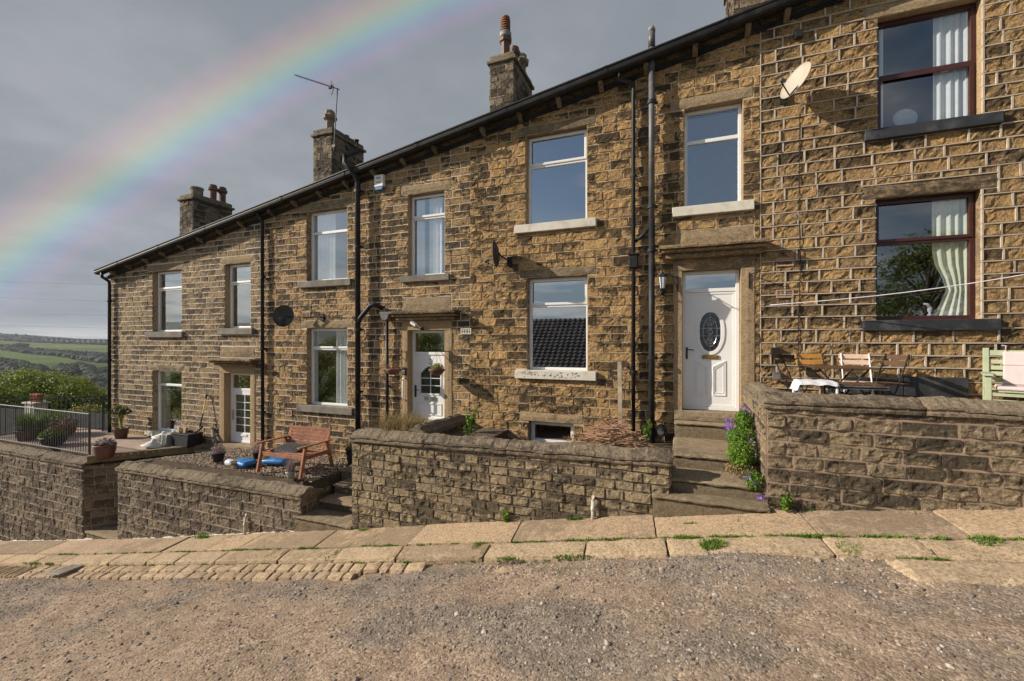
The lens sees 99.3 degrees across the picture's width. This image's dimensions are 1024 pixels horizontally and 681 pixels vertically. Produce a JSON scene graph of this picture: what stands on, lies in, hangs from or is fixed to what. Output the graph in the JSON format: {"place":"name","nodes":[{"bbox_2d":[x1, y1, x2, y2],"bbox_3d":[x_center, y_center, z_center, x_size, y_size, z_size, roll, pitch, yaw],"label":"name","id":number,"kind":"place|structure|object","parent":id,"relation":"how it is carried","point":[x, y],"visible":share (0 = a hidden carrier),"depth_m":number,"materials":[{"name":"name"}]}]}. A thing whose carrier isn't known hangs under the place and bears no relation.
{"place":"outdoors","nodes":[
{"label":"outdoors","id":0,"kind":"place"},
{"bbox_2d":[0,334,107,378],"bbox_3d":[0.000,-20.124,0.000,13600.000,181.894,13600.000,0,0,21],"label":"hills","id":1,"kind":"structure","parent":0,"point":[49,361],"depth_m":827.01,"materials":[{"name":"green plant"}]},
{"bbox_2d":[0,382,34,408],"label":"broadleaf tree","id":2,"kind":"object","parent":1,"relation":"on","point":[6,394],"visible":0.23,"depth_m":27.54,"materials":[{"name":"green plant"}]},
{"bbox_2d":[0,357,51,374],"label":"wood","id":3,"kind":"object","parent":1,"relation":"on","point":[8,363],"visible":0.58,"depth_m":530.99,"materials":[{"name":"green plant"}]},
{"bbox_2d":[0,367,66,397],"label":"broadleaf tree","id":4,"kind":"object","parent":1,"relation":"on","point":[23,375],"depth_m":32.09,"materials":[{"name":"green plant"}]},
{"bbox_2d":[0,333,71,339],"bbox_3d":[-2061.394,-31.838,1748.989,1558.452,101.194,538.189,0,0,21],"label":"wood","id":5,"kind":"object","parent":1,"relation":"on","point":[31,337],"visible":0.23,"depth_m":1764.56,"materials":[{"name":"green plant"}]},
{"bbox_2d":[0,364,88,409],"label":"broadleaf tree","id":6,"kind":"object","parent":1,"relation":"on","point":[20,379],"visible":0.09,"depth_m":30.40,"materials":[{"name":"green plant"}]},
{"bbox_2d":[6,368,89,411],"bbox_3d":[-32.421,6.833,29.674,7.822,9.788,8.273,0,0,15],"label":"broadleaf tree","id":7,"kind":"object","parent":1,"relation":"on","point":[37,389],"visible":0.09,"depth_m":30.07,"materials":[{"name":"green plant"}]},
{"bbox_2d":[0,344,107,362],"bbox_3d":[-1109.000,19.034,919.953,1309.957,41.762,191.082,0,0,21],"label":"wood","id":8,"kind":"object","parent":1,"relation":"on","point":[97,357],"visible":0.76,"depth_m":802.86,"materials":[{"name":"green plant"}]},
{"bbox_2d":[0,337,107,344],"bbox_3d":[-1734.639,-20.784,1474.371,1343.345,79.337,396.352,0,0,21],"label":"viaduct","id":9,"kind":"object","parent":1,"relation":"on","point":[44,341],"visible":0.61,"depth_m":1439.63,"materials":[{"name":"grey stone"}]},
{"bbox_2d":[1,393,107,435],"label":"house","id":10,"kind":"structure","parent":1,"relation":"on","point":[94,420],"depth_m":19.75,"materials":[{"name":"stone"}]},
{"bbox_2d":[1,371,107,391],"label":"wood","id":11,"kind":"object","parent":1,"relation":"on","point":[102,384],"visible":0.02,"depth_m":455.86,"materials":[{"name":"green plant"}]},
{"bbox_2d":[0,442,137,540],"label":"boundary wall","id":12,"kind":"structure","parent":1,"relation":"on","point":[45,494],"depth_m":10.92,"materials":[{"name":"stone"}]},
{"bbox_2d":[0,404,90,454],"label":"metal railing","id":13,"kind":"object","parent":12,"relation":"on","point":[89,430],"visible":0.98,"depth_m":11.30,"materials":[{"name":"black metal"}]},
{"bbox_2d":[92,437,116,459],"bbox_3d":[-9.887,2.607,10.570,0.456,0.506,0.456,0,0,21],"label":"plant pot","id":14,"kind":"object","parent":12,"relation":"on","point":[104,448],"visible":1,"depth_m":10.46,"materials":[{"name":"brown ceramic"}]},
{"bbox_2d":[0,427,211,474],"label":"timber deck","id":15,"kind":"structure","parent":12,"relation":"on","point":[129,448],"depth_m":11.46,"materials":[{"name":"timber"}]},
{"bbox_2d":[11,411,44,440],"bbox_3d":[-13.642,2.390,12.218,0.688,0.820,0.718,0,0,-32],"label":"plant pot","id":16,"kind":"object","parent":15,"relation":"on","point":[25,428],"visible":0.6,"depth_m":12.11,"materials":[{"name":"green ceramic"}]},
{"bbox_2d":[20,408,68,435],"bbox_3d":[-13.729,2.399,12.920,1.088,0.803,1.102,0,0,-10],"label":"plant pot","id":17,"kind":"object","parent":15,"relation":"on","point":[44,420],"visible":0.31,"depth_m":12.73,"materials":[{"name":"green ceramic"}]},
{"bbox_2d":[38,425,68,446],"bbox_3d":[-12.220,2.536,11.608,0.572,0.529,0.572,0,0,21],"label":"plant pot","id":18,"kind":"object","parent":15,"relation":"on","point":[42,441],"visible":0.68,"depth_m":11.47,"materials":[{"name":"green plant"}]},
{"bbox_2d":[0,395,107,434],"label":"metal railing","id":19,"kind":"object","parent":15,"relation":"on","point":[103,412],"visible":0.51,"depth_m":13.13,"materials":[{"name":"black metal"}]},
{"bbox_2d":[44,415,78,435],"bbox_3d":[-13.164,2.494,12.747,0.750,0.613,0.757,0,0,21],"label":"plant pot","id":20,"kind":"object","parent":15,"relation":"on","point":[62,424],"visible":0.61,"depth_m":12.68,"materials":[{"name":"brown ceramic"}]},
{"bbox_2d":[110,402,137,438],"bbox_3d":[-11.200,2.275,12.440,0.967,1.049,0.570,0,0,21],"label":"potted palm","id":21,"kind":"object","parent":15,"relation":"on","point":[120,432],"visible":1,"depth_m":12.40,"materials":[{"name":"green plant"}]},
{"bbox_2d":[140,439,161,447],"bbox_3d":[-9.430,2.683,11.445,0.504,0.200,0.504,5,-10,21],"label":"tarpaulin","id":22,"kind":"object","parent":15,"relation":"on","point":[153,443],"visible":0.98,"depth_m":11.34,"materials":[{"name":"white plastic"}]},
{"bbox_2d":[159,433,171,445],"bbox_3d":[-9.203,2.635,11.612,0.262,0.330,0.243,0,0,21],"label":"metal canister","id":23,"kind":"object","parent":15,"relation":"on","point":[166,439],"visible":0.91,"depth_m":11.54,"materials":[{"name":"grey metal"}]},
{"bbox_2d":[170,430,203,447],"bbox_3d":[-8.658,2.625,11.605,0.720,0.350,0.420,0,0,21],"label":"builders tub","id":24,"kind":"object","parent":15,"relation":"on","point":[186,440],"visible":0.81,"depth_m":11.46,"materials":[{"name":"black plastic"}]},
{"bbox_2d":[177,426,187,432],"bbox_3d":[-8.796,2.420,11.616,0.314,0.287,0.100,0,0,21],"label":"timber offcut","id":25,"kind":"object","parent":24,"relation":"in","point":[183,429],"visible":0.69,"depth_m":11.60,"materials":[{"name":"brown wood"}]},
{"bbox_2d":[40,376,107,412],"bbox_3d":[-30.294,7.097,31.309,7.360,9.209,7.784,0,0,14],"label":"broadleaf tree","id":26,"kind":"object","parent":1,"relation":"on","point":[75,392],"visible":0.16,"depth_m":29.98,"materials":[{"name":"green plant"}]},
{"bbox_2d":[52,361,107,381],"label":"wood","id":27,"kind":"object","parent":1,"relation":"on","point":[92,372],"visible":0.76,"depth_m":513.97,"materials":[{"name":"green plant"}]},
{"bbox_2d":[69,403,107,412],"bbox_3d":[-23.712,7.876,25.777,7.338,8.432,7.555,0,0,32],"label":"broadleaf tree","id":28,"kind":"object","parent":1,"relation":"on","point":[95,410],"visible":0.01,"depth_m":25.17,"materials":[{"name":"green plant"}]},
{"bbox_2d":[83,390,107,413],"bbox_3d":[-28.076,8.173,29.842,7.902,9.887,8.357,0,0,34],"label":"broadleaf tree","id":29,"kind":"object","parent":1,"relation":"on","point":[106,405],"visible":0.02,"depth_m":29.83,"materials":[{"name":"green plant"}]},
{"bbox_2d":[85,449,214,538],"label":"stone steps","id":30,"kind":"structure","parent":1,"relation":"on","point":[107,532],"depth_m":10.37,"materials":[{"name":"beige stone"}]},
{"bbox_2d":[94,184,265,448],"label":"terraced house","id":31,"kind":"structure","parent":1,"relation":"on","point":[186,320],"depth_m":12.11,"materials":[{"name":"brown stone"}]},
{"bbox_2d":[144,364,183,435],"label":"window","id":32,"kind":"structure","parent":31,"relation":"in","point":[167,385],"depth_m":12.77,"materials":[{"name":"white plastic"}]},
{"bbox_2d":[144,262,184,336],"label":"window","id":33,"kind":"structure","parent":31,"relation":"in","point":[167,284],"depth_m":12.77,"materials":[{"name":"glass"}]},
{"bbox_2d":[210,427,217,445],"bbox_3d":[-7.928,2.563,11.580,0.338,0.476,0.120,0,0,37],"label":"ornament","id":34,"kind":"object","parent":31,"relation":"on","point":[214,437],"visible":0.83,"depth_m":11.54,"materials":[{"name":"grey stone"}]},
{"bbox_2d":[217,255,254,333],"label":"window","id":35,"kind":"structure","parent":31,"relation":"in","point":[238,274],"depth_m":11.66,"materials":[{"name":"glass"}]},
{"bbox_2d":[231,373,249,443],"bbox_3d":[-7.110,1.785,11.528,0.956,1.846,0.120,0,0,21],"label":"door","id":36,"kind":"structure","parent":31,"relation":"in","point":[243,437],"depth_m":11.64,"materials":[{"name":"white plastic"}]},
{"bbox_2d":[115,448,329,538],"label":"boundary wall","id":37,"kind":"structure","parent":1,"relation":"on","point":[157,501],"depth_m":8.92,"materials":[{"name":"stone"}]},
{"bbox_2d":[253,109,470,458],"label":"terraced house","id":38,"kind":"structure","parent":1,"relation":"on","point":[361,263],"depth_m":9.83,"materials":[{"name":"stone"}]},
{"bbox_2d":[273,305,323,326],"bbox_3d":[-5.049,-0.582,10.203,1.204,0.524,0.344,0,0,5],"label":"satellite dish","id":39,"kind":"object","parent":38,"relation":"attached to","point":[283,316],"visible":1,"depth_m":10.34,"materials":[{"name":"black metal"}]},
{"bbox_2d":[295,75,339,149],"bbox_3d":[-5.767,-6.770,12.877,1.382,2.253,0.259,0,0,2],"label":"tv aerial","id":40,"kind":"object","parent":38,"relation":"attached to","point":[334,145],"visible":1,"depth_m":12.86,"materials":[{"name":"grey metal"}]},
{"bbox_2d":[297,197,351,287],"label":"window","id":41,"kind":"structure","parent":38,"relation":"in","point":[327,228],"depth_m":10.58,"materials":[{"name":"glass"}]},
{"bbox_2d":[296,320,353,414],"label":"window","id":42,"kind":"structure","parent":38,"relation":"in","point":[326,347],"depth_m":10.56,"materials":[{"name":"white plastic"}]},
{"bbox_2d":[374,174,384,190],"bbox_3d":[-2.929,-3.495,9.645,0.240,0.330,0.093,0,0,21],"label":"alarm box","id":43,"kind":"object","parent":38,"relation":"attached to","point":[379,182],"visible":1,"depth_m":9.60,"materials":[{"name":"white plastic"}]},
{"bbox_2d":[400,180,450,282],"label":"window","id":44,"kind":"structure","parent":38,"relation":"in","point":[426,211],"depth_m":9.51,"materials":[{"name":"white plastic"}]},
{"bbox_2d":[412,330,444,419],"bbox_3d":[-1.776,0.750,9.450,0.906,1.936,0.119,0,0,21],"label":"door","id":45,"kind":"structure","parent":38,"relation":"in","point":[433,404],"depth_m":9.49,"materials":[{"name":"white plastic"}]},
{"bbox_2d":[348,428,672,545],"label":"boundary wall","id":46,"kind":"structure","parent":1,"relation":"on","point":[403,478],"depth_m":6.56,"materials":[{"name":"beige stone"}]},
{"bbox_2d":[591,495,594,519],"bbox_3d":[1.127,2.295,6.006,0.056,0.351,0.192,0,0,21],"label":"waste pipe","id":47,"kind":"object","parent":46,"relation":"attached to","point":[592,508],"visible":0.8,"depth_m":5.92,"materials":[{"name":"white paint"}]},
{"bbox_2d":[462,3,770,447],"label":"terraced house","id":48,"kind":"structure","parent":1,"relation":"on","point":[601,198],"depth_m":7.90,"materials":[{"name":"brown stone"}]},
{"bbox_2d":[484,240,511,266],"bbox_3d":[-0.296,-1.664,8.444,0.326,0.518,0.575,0,0,41],"label":"satellite dish","id":49,"kind":"object","parent":48,"relation":"attached to","point":[496,254],"visible":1,"depth_m":8.29,"materials":[{"name":"grey metal"}]},
{"bbox_2d":[520,412,582,441],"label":"window","id":50,"kind":"structure","parent":48,"relation":"in","point":[545,431],"depth_m":8.48,"materials":[{"name":"white plastic"}]},
{"bbox_2d":[514,115,596,233],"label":"window","id":51,"kind":"structure","parent":48,"relation":"in","point":[556,161],"depth_m":9.49,"materials":[{"name":"white plastic"}]},
{"bbox_2d":[515,266,596,380],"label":"window","id":52,"kind":"structure","parent":48,"relation":"in","point":[556,306],"depth_m":9.55,"materials":[{"name":"glass"}]},
{"bbox_2d":[655,424,666,436],"bbox_3d":[2.569,1.548,7.503,0.200,0.205,0.212,0,0,21],"label":"drain outlet","id":53,"kind":"object","parent":48,"relation":"attached to","point":[660,430],"visible":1,"depth_m":7.41,"materials":[{"name":"black plastic"}]},
{"bbox_2d":[658,269,666,294],"bbox_3d":[2.574,-1.000,7.434,0.150,0.420,0.252,0,0,21],"label":"wall lantern","id":54,"kind":"object","parent":48,"relation":"attached to","point":[662,277],"depth_m":7.35,"materials":[{"name":"glass"}]},
{"bbox_2d":[682,269,738,411],"bbox_3d":[3.386,0.000,7.436,0.886,2.376,0.124,0,0,21],"label":"door","id":55,"kind":"structure","parent":48,"relation":"in","point":[710,379],"depth_m":7.44,"materials":[{"name":"white plastic"}]},
{"bbox_2d":[672,86,754,217],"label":"window","id":56,"kind":"structure","parent":48,"relation":"in","point":[713,133],"depth_m":8.40,"materials":[{"name":"white plastic"}]},
{"bbox_2d":[723,0,1023,400],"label":"terraced house","id":57,"kind":"structure","parent":1,"relation":"on","point":[862,194],"depth_m":6.52,"materials":[{"name":"brown stone"}]},
{"bbox_2d":[779,62,810,104],"bbox_3d":[4.242,-3.900,6.611,0.412,0.506,0.581,0,0,21],"label":"satellite dish","id":58,"kind":"object","parent":57,"relation":"attached to","point":[795,80],"visible":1,"depth_m":6.58,"materials":[{"name":"white metal"}]},
{"bbox_2d":[794,29,802,40],"bbox_3d":[4.463,-4.760,6.773,0.110,0.120,0.078,0,0,21],"label":"outdoor light","id":59,"kind":"object","parent":57,"relation":"attached to","point":[798,34],"visible":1,"depth_m":6.75,"materials":[{"name":"black metal"}]},
{"bbox_2d":[772,274,1023,304],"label":"clothes line","id":60,"kind":"object","parent":57,"relation":"attached to","point":[903,292],"visible":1,"depth_m":5.92,"materials":[{"name":"white fabric"}]},
{"bbox_2d":[893,109,917,125],"bbox_3d":[5.912,-3.343,6.551,0.300,0.296,0.069,0,0,21],"label":"glass plate","id":61,"kind":"object","parent":57,"relation":"on","point":[905,116],"visible":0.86,"depth_m":6.56,"materials":[{"name":"glass"}]},
{"bbox_2d":[923,303,932,315],"bbox_3d":[6.157,-0.458,6.444,0.108,0.197,0.064,0,0,21],"label":"horse figurine","id":62,"kind":"object","parent":57,"relation":"on","point":[929,309],"visible":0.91,"depth_m":6.43,"materials":[{"name":"white ceramic"}]},
{"bbox_2d":[862,173,1001,330],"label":"window","id":63,"kind":"structure","parent":57,"relation":"in","point":[932,240],"depth_m":6.38,"materials":[{"name":"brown wood"}]},
{"bbox_2d":[863,0,1003,142],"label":"window","id":64,"kind":"structure","parent":57,"relation":"in","point":[929,60],"depth_m":6.38,"materials":[{"name":"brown wood"}]},
{"bbox_2d":[741,382,1023,511],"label":"boundary wall","id":65,"kind":"structure","parent":1,"relation":"on","point":[834,452],"depth_m":4.81,"materials":[{"name":"brown stone"}]},
{"bbox_2d":[154,451,349,499],"bbox_3d":[-5.785,2.970,9.970,4.780,0.460,1.580,0,0,21],"label":"gravel garden","id":66,"kind":"object","parent":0,"point":[330,479],"visible":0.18,"depth_m":9.07,"materials":[{"name":"gravel"},{"name":"stone"}]},
{"bbox_2d":[158,447,351,481],"bbox_3d":[-5.737,2.715,9.934,4.676,0.080,1.595,0,0,21],"label":"shingle","id":67,"kind":"object","parent":66,"relation":"on","point":[248,451],"visible":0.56,"depth_m":9.56,"materials":[{"name":"grey gravel"}]},
{"bbox_2d":[209,443,225,462],"bbox_3d":[-6.523,2.464,9.663,0.323,0.452,0.315,0,0,21],"label":"plant pot","id":68,"kind":"object","parent":67,"relation":"on","point":[218,454],"visible":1,"depth_m":9.62,"materials":[{"name":"black plastic"}]},
{"bbox_2d":[224,458,256,467],"bbox_3d":[-5.789,2.613,9.326,0.544,0.168,0.451,0,0,29],"label":"shingle bag","id":69,"kind":"object","parent":67,"relation":"on","point":[244,462],"visible":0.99,"depth_m":9.23,"materials":[{"name":"blue plastic"}]},
{"bbox_2d":[252,440,260,458],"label":"plant pot","id":70,"kind":"object","parent":67,"relation":"on","point":[255,453],"visible":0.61,"depth_m":9.85,"materials":[{"name":"black plastic"}]},
{"bbox_2d":[262,456,291,464],"bbox_3d":[-5.126,2.598,9.517,0.721,0.178,0.425,0,0,11],"label":"shingle bag","id":71,"kind":"object","parent":67,"relation":"on","point":[268,460],"visible":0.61,"depth_m":9.33,"materials":[{"name":"blue plastic"}]},
{"bbox_2d":[283,456,296,478],"bbox_3d":[-4.352,2.471,8.542,0.327,0.437,0.400,0,0,-30],"label":"plant pot","id":72,"kind":"object","parent":67,"relation":"on","point":[290,470],"visible":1,"depth_m":8.50,"materials":[{"name":"metal"}]},
{"bbox_2d":[254,423,333,478],"bbox_3d":[-4.488,2.250,9.024,1.235,0.860,0.919,0,0,21],"label":"garden bench","id":73,"kind":"object","parent":67,"relation":"on","point":[309,453],"visible":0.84,"depth_m":9.09,"materials":[{"name":"brown wood"}]},
{"bbox_2d":[270,442,308,452],"bbox_3d":[-4.549,2.205,8.937,0.670,0.081,0.400,0,10,16],"label":"seat cushion","id":74,"kind":"object","parent":73,"relation":"on","point":[288,447],"visible":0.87,"depth_m":8.89,"materials":[{"name":"grey fabric"}]},
{"bbox_2d":[345,436,351,463],"bbox_3d":[-3.482,2.357,9.505,0.342,0.616,0.336,0,0,21],"label":"plant pot","id":75,"kind":"object","parent":67,"relation":"on","point":[348,449],"visible":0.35,"depth_m":9.38,"materials":[{"name":"black plastic"}]},
{"bbox_2d":[0,0,725,338],"label":"sky","id":76,"kind":"structure","parent":0,"point":[111,111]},
{"bbox_2d":[0,540,1023,680],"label":"road","id":77,"kind":"structure","parent":0,"point":[868,660],"depth_m":3.98,"materials":[{"name":"grey gravel"}]},
{"bbox_2d":[0,536,1023,566],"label":"kerb","id":78,"kind":"structure","parent":77,"relation":"on","point":[876,548],"depth_m":5.23,"materials":[{"name":"stone"}]},
{"bbox_2d":[0,558,1023,585],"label":"channel setts","id":79,"kind":"structure","parent":77,"relation":"on","point":[986,573],"depth_m":6.18,"materials":[{"name":"stone"}]},
{"bbox_2d":[46,564,83,574],"bbox_3d":[-8.672,4.447,8.455,0.440,0.109,0.380,0,0,21],"label":"drain grate","id":80,"kind":"object","parent":79,"relation":"on","point":[65,569],"visible":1,"depth_m":8.43,"materials":[{"name":"metal"}]},
{"bbox_2d":[0,508,1023,554],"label":"pavement","id":81,"kind":"structure","parent":0,"point":[955,524],"depth_m":5.64,"materials":[{"name":"beige stone"}]},
{"bbox_2d":[0,530,293,540],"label":"mortar fillet","id":82,"kind":"object","parent":81,"relation":"on","point":[151,537],"visible":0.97,"depth_m":9.26,"materials":[{"name":"grey concrete"}]},
{"bbox_2d":[293,465,351,531],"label":"stone steps","id":83,"kind":"structure","parent":81,"relation":"on","point":[333,511],"depth_m":8.03,"materials":[{"name":"beige stone"}]},
{"bbox_2d":[501,508,509,521],"bbox_3d":[-0.087,2.571,6.428,0.149,0.224,0.180,0,0,21],"label":"weed plant","id":84,"kind":"object","parent":81,"relation":"on","point":[505,515],"visible":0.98,"depth_m":6.40,"materials":[{"name":"green plant"}]},
{"bbox_2d":[22,509,1023,565],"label":"weeds","id":85,"kind":"object","parent":81,"relation":"on","point":[704,544],"visible":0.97,"depth_m":4.84,"materials":[{"name":"green plant"}]},
{"bbox_2d":[652,420,769,526],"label":"stone steps","id":86,"kind":"structure","parent":81,"relation":"on","point":[704,482],"depth_m":5.68,"materials":[{"name":"beige stone"}]},
{"bbox_2d":[724,403,758,476],"bbox_3d":[3.082,1.323,5.857,0.454,0.888,0.806,0,0,21],"label":"flowering plant","id":87,"kind":"object","parent":86,"relation":"on","point":[740,453],"visible":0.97,"depth_m":5.71,"materials":[{"name":"green plant"}]},
{"bbox_2d":[742,470,765,500],"bbox_3d":[2.956,1.756,5.328,0.246,0.325,0.308,0,0,21],"label":"flowering plant","id":88,"kind":"object","parent":86,"relation":"on","point":[755,479],"visible":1,"depth_m":5.29,"materials":[{"name":"green plant"}]},
{"bbox_2d":[779,493,795,511],"bbox_3d":[3.204,1.897,5.122,0.152,0.224,0.199,0,0,-23],"label":"weed plant","id":89,"kind":"object","parent":81,"relation":"on","point":[786,502],"visible":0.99,"depth_m":5.09,"materials":[{"name":"green plant"}]},
{"bbox_2d":[447,426,671,471],"bbox_3d":[0.082,2.290,7.647,5.100,1.220,1.670,0,0,21],"label":"garden bed","id":90,"kind":"object","parent":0,"point":[493,432],"visible":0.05,"depth_m":8.24,"materials":[{"name":"soil"}]},
{"bbox_2d":[371,403,434,430],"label":"ornamental grass","id":91,"kind":"object","parent":90,"relation":"on","point":[399,423],"depth_m":7.95,"materials":[{"name":"beige plant"}]},
{"bbox_2d":[408,413,466,433],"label":"dividing wall","id":92,"kind":"structure","parent":90,"relation":"on","point":[451,423],"depth_m":8.08,"materials":[{"name":"beige stone"}]},
{"bbox_2d":[463,424,476,435],"bbox_3d":[-0.731,1.569,7.386,0.275,0.346,0.170,0,0,-33],"label":"weed plant","id":93,"kind":"object","parent":90,"relation":"on","point":[468,431],"visible":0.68,"depth_m":7.38,"materials":[{"name":"green plant"}]},
{"bbox_2d":[465,409,477,430],"bbox_3d":[-0.813,1.520,8.357,0.242,0.444,0.390,0,0,21],"label":"ivy plant","id":94,"kind":"object","parent":90,"relation":"on","point":[471,422],"visible":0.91,"depth_m":8.31,"materials":[{"name":"green plant"}]},
{"bbox_2d":[564,417,666,448],"bbox_3d":[1.704,1.520,6.878,1.848,0.578,0.730,0,0,21],"label":"brushwood pile","id":95,"kind":"object","parent":90,"relation":"on","point":[610,433],"visible":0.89,"depth_m":6.83,"materials":[{"name":"brown plant"}]},
{"bbox_2d":[617,361,621,439],"bbox_3d":[1.889,1.061,7.615,0.070,1.400,0.025,-2,-11,21],"label":"wooden stake","id":96,"kind":"object","parent":90,"relation":"on","point":[619,365],"visible":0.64,"depth_m":7.63,"materials":[{"name":"brown wood"}]},
{"bbox_2d":[642,419,652,442],"bbox_3d":[2.277,1.534,7.332,0.180,0.414,0.205,0,0,21],"label":"weed plant","id":97,"kind":"object","parent":90,"relation":"on","point":[648,433],"visible":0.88,"depth_m":7.30,"materials":[{"name":"green plant"}]},
{"bbox_2d":[790,379,842,393],"bbox_3d":[3.886,0.777,5.591,0.518,0.546,0.400,0,0,21],"label":"tablecloth","id":98,"kind":"object","parent":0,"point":[795,385],"visible":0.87,"depth_m":5.49,"materials":[{"name":"white fabric"}]},
{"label":"patio","id":99,"kind":"structure","parent":0,"visible":0},
{"bbox_2d":[771,353,800,391],"bbox_3d":[4.157,0.621,6.537,0.378,0.869,0.454,0,0,-41],"label":"folding chair","id":100,"kind":"object","parent":99,"relation":"on","point":[777,361],"visible":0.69,"depth_m":6.56,"materials":[{"name":"black metal"}]},
{"bbox_2d":[795,353,827,393],"bbox_3d":[4.372,0.621,6.291,0.378,0.869,0.454,0,0,13],"label":"folding chair","id":101,"kind":"object","parent":99,"relation":"on","point":[798,356],"visible":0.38,"depth_m":6.43,"materials":[{"name":"orange wood"}]},
{"bbox_2d":[803,365,879,393],"bbox_3d":[4.379,0.702,5.841,0.680,0.708,0.625,0,0,21],"label":"bistro table","id":102,"kind":"object","parent":99,"relation":"on","point":[852,368],"visible":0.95,"depth_m":5.67,"materials":[{"name":"brown wood"}]},
{"bbox_2d":[823,382,889,394],"bbox_3d":[4.290,0.795,5.487,0.630,0.510,0.360,0,0,21],"label":"table","id":103,"kind":"object","parent":99,"relation":"on","point":[865,386],"visible":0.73,"depth_m":5.35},
{"bbox_2d":[839,353,876,394],"bbox_3d":[4.932,0.621,6.213,0.378,0.869,0.454,0,0,27],"label":"folding chair","id":104,"kind":"object","parent":99,"relation":"on","point":[857,356],"visible":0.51,"depth_m":6.32,"materials":[{"name":"white wood"}]},
{"bbox_2d":[870,354,911,395],"bbox_3d":[5.219,0.621,6.069,0.454,0.869,0.378,0,0,-7],"label":"folding chair","id":105,"kind":"object","parent":99,"relation":"on","point":[899,363],"visible":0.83,"depth_m":6.03,"materials":[{"name":"brown wood"}]},
{"bbox_2d":[981,348,1023,401],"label":"garden bench","id":106,"kind":"object","parent":99,"relation":"on","point":[988,379],"visible":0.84,"depth_m":5.79,"materials":[{"name":"green paint"}]},
{"bbox_2d":[994,345,1023,391],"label":"bench cushion","id":107,"kind":"object","parent":106,"relation":"on","point":[1013,371],"visible":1,"depth_m":5.65,"materials":[{"name":"white fabric"}]},
{"bbox_3d":[-2.402,0.333,9.329,0.147,0.294,0.294,0,0,21],"label":"basket bracket","id":108,"kind":"object","parent":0,"visible":0},
{"bbox_2d":[385,350,400,374],"bbox_3d":[-2.514,0.464,9.222,0.340,0.531,0.335,0,0,21],"label":"hanging basket","id":109,"kind":"object","parent":108,"relation":"hanging from","point":[392,371],"visible":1,"depth_m":9.14,"materials":[{"name":"brown ceramic"}]},
{"bbox_3d":[-1.414,0.313,8.944,0.147,0.294,0.294,0,0,21],"label":"basket bracket","id":110,"kind":"object","parent":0,"visible":0},
{"bbox_2d":[428,350,444,375],"bbox_3d":[-1.526,0.444,8.837,0.340,0.531,0.335,0,0,21],"label":"hanging basket","id":111,"kind":"object","parent":110,"relation":"hanging from","point":[438,369],"visible":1,"depth_m":8.75,"materials":[{"name":"brown ceramic"}]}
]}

